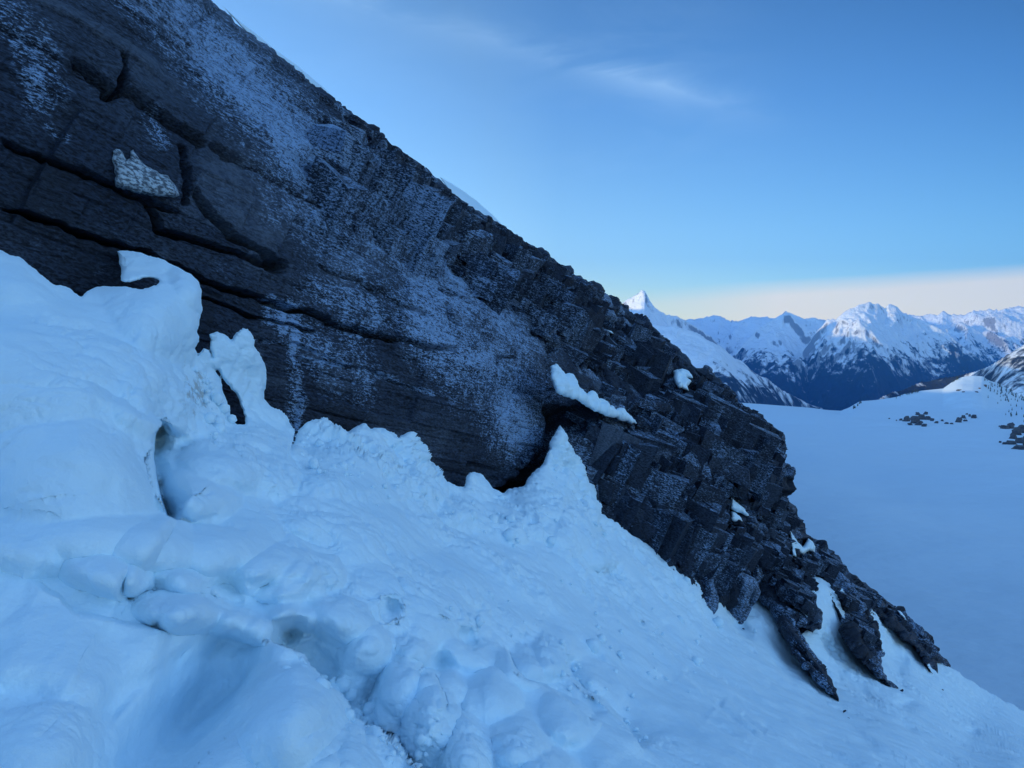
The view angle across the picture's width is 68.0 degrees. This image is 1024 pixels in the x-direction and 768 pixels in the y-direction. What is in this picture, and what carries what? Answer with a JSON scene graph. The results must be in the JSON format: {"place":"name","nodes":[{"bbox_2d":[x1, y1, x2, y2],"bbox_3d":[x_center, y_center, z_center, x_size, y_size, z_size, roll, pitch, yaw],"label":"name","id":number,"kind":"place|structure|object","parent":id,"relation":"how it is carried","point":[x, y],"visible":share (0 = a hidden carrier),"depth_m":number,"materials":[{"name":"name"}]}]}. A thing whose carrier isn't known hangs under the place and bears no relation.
{"place":"outdoors","nodes":[
{"label":"outdoors","id":0,"kind":"place"},
{"bbox_2d":[0,0,950,700],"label":"rock cliff","id":1,"kind":"structure","parent":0,"point":[344,266],"depth_m":9.40,"materials":[{"name":"stone"}]},
{"bbox_2d":[112,149,179,197],"bbox_3d":[-3.100,-1.791,6.455,0.282,0.384,0.661,2,4,31],"label":"rime patch","id":2,"kind":"object","parent":1,"relation":"attached to","point":[134,173],"visible":1,"depth_m":6.29,"materials":[{"name":"white ice"}]},
{"bbox_2d":[225,8,328,92],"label":"snow cornice","id":3,"kind":"structure","parent":1,"relation":"on","point":[306,75],"depth_m":12.12,"materials":[{"name":"white snow"}]},
{"bbox_2d":[440,177,500,223],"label":"snow cornice","id":4,"kind":"structure","parent":1,"relation":"on","point":[465,197],"depth_m":17.81,"materials":[{"name":"white snow"}]},
{"bbox_2d":[561,264,573,273],"bbox_3d":[1.457,-3.039,20.077,0.356,0.360,2.392,1,4,8],"label":"boulder","id":5,"kind":"object","parent":1,"relation":"on","point":[569,268],"visible":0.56,"depth_m":19.78,"materials":[{"name":"stone"}]},
{"bbox_2d":[550,364,636,423],"bbox_3d":[1.312,0.203,12.536,0.786,1.121,2.768,3,5,40],"label":"snow patch","id":6,"kind":"object","parent":1,"relation":"on","point":[566,385],"visible":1,"depth_m":11.92,"materials":[{"name":"white snow"}]},
{"bbox_2d":[673,369,692,390],"bbox_3d":[4.124,-0.121,18.447,0.464,0.461,2.768,1,4,17],"label":"snow patch","id":7,"kind":"object","parent":1,"relation":"on","point":[681,379],"visible":0.98,"depth_m":17.72,"materials":[{"name":"white snow"}]},
{"bbox_2d":[731,511,741,521],"bbox_3d":[4.357,2.587,14.679,0.257,0.412,1.130,2,4,22],"label":"snow patch","id":8,"kind":"object","parent":1,"relation":"on","point":[735,516],"visible":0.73,"depth_m":14.21,"materials":[{"name":"white snow"}]},
{"bbox_2d":[730,497,748,515],"bbox_3d":[4.467,2.443,14.860,0.362,0.568,1.394,2,4,25],"label":"snow patch","id":9,"kind":"object","parent":1,"relation":"on","point":[735,506],"visible":0.82,"depth_m":14.35,"materials":[{"name":"white snow"}]},
{"bbox_2d":[790,531,814,556],"bbox_3d":[7.123,3.890,18.584,0.414,1.050,3.735,2,5,32],"label":"snow patch","id":10,"kind":"object","parent":1,"relation":"on","point":[809,545],"visible":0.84,"depth_m":17.76,"materials":[{"name":"white snow"}]},
{"bbox_2d":[0,250,1023,767],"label":"snow slope","id":11,"kind":"structure","parent":0,"point":[172,570],"depth_m":4.36,"materials":[{"name":"white snow"}]},
{"bbox_2d":[184,369,756,765],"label":"snow crumbs","id":12,"kind":"object","parent":11,"relation":"on","point":[341,681],"visible":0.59,"depth_m":5.83,"materials":[{"name":"white snow"}]},
{"bbox_2d":[212,0,1023,320],"label":"sky","id":13,"kind":"structure","parent":0,"point":[735,160],"materials":[{"name":"blue"}]},
{"bbox_2d":[623,290,1023,410],"bbox_3d":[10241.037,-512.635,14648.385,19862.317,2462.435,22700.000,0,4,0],"label":"mountains","id":14,"kind":"structure","parent":0,"point":[850,357],"depth_m":13759.64,"materials":[{"name":"white snow"}]},
{"bbox_2d":[742,376,1023,710],"bbox_3d":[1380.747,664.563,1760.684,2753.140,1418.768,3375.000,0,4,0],"label":"glacier","id":15,"kind":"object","parent":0,"point":[924,526],"visible":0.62,"depth_m":625.11,"materials":[{"name":"white snow"}]},
{"bbox_2d":[903,416,909,421],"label":"rock outcrop","id":16,"kind":"object","parent":15,"relation":"on","point":[906,419],"visible":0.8,"depth_m":1496.12,"materials":[{"name":"grey stone"}]},
{"bbox_2d":[910,416,919,423],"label":"rock outcrop","id":17,"kind":"object","parent":15,"relation":"on","point":[913,419],"visible":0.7,"depth_m":1421.17,"materials":[{"name":"grey stone"}]},
{"bbox_2d":[918,414,924,419],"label":"rock outcrop","id":18,"kind":"object","parent":15,"relation":"on","point":[921,416],"visible":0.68,"depth_m":1545.93,"materials":[{"name":"grey stone"}]},
{"bbox_2d":[955,417,961,422],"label":"rock outcrop","id":19,"kind":"object","parent":15,"relation":"on","point":[958,419],"visible":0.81,"depth_m":1513.89,"materials":[{"name":"grey stone"}]},
{"bbox_2d":[1000,425,1009,428],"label":"rock outcrop","id":20,"kind":"object","parent":15,"relation":"on","point":[1004,427],"visible":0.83,"depth_m":1330.92,"materials":[{"name":"grey stone"}]},
{"bbox_2d":[1007,422,1014,428],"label":"rock outcrop","id":21,"kind":"object","parent":15,"relation":"on","point":[1011,425],"visible":0.69,"depth_m":1335.93,"materials":[{"name":"grey stone"}]},
{"bbox_2d":[1006,440,1017,444],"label":"rock outcrop","id":22,"kind":"object","parent":15,"relation":"on","point":[1010,442],"visible":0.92,"depth_m":1110.31,"materials":[{"name":"grey stone"}]},
{"bbox_2d":[1009,434,1016,438],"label":"rock outcrop","id":23,"kind":"object","parent":15,"relation":"on","point":[1013,436],"visible":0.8,"depth_m":1159.26,"materials":[{"name":"grey stone"}]},
{"bbox_2d":[1010,427,1021,434],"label":"rock outcrop","id":24,"kind":"object","parent":15,"relation":"on","point":[1017,430],"visible":0.77,"depth_m":1203.27,"materials":[{"name":"grey stone"}]},
{"bbox_2d":[1011,445,1023,449],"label":"rock outcrop","id":25,"kind":"object","parent":15,"relation":"on","point":[1019,447],"visible":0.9,"depth_m":1063.60,"materials":[{"name":"grey stone"}]},
{"bbox_2d":[1015,437,1022,442],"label":"rock outcrop","id":26,"kind":"object","parent":15,"relation":"on","point":[1018,440],"visible":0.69,"depth_m":1120.11,"materials":[{"name":"grey stone"}]}
]}

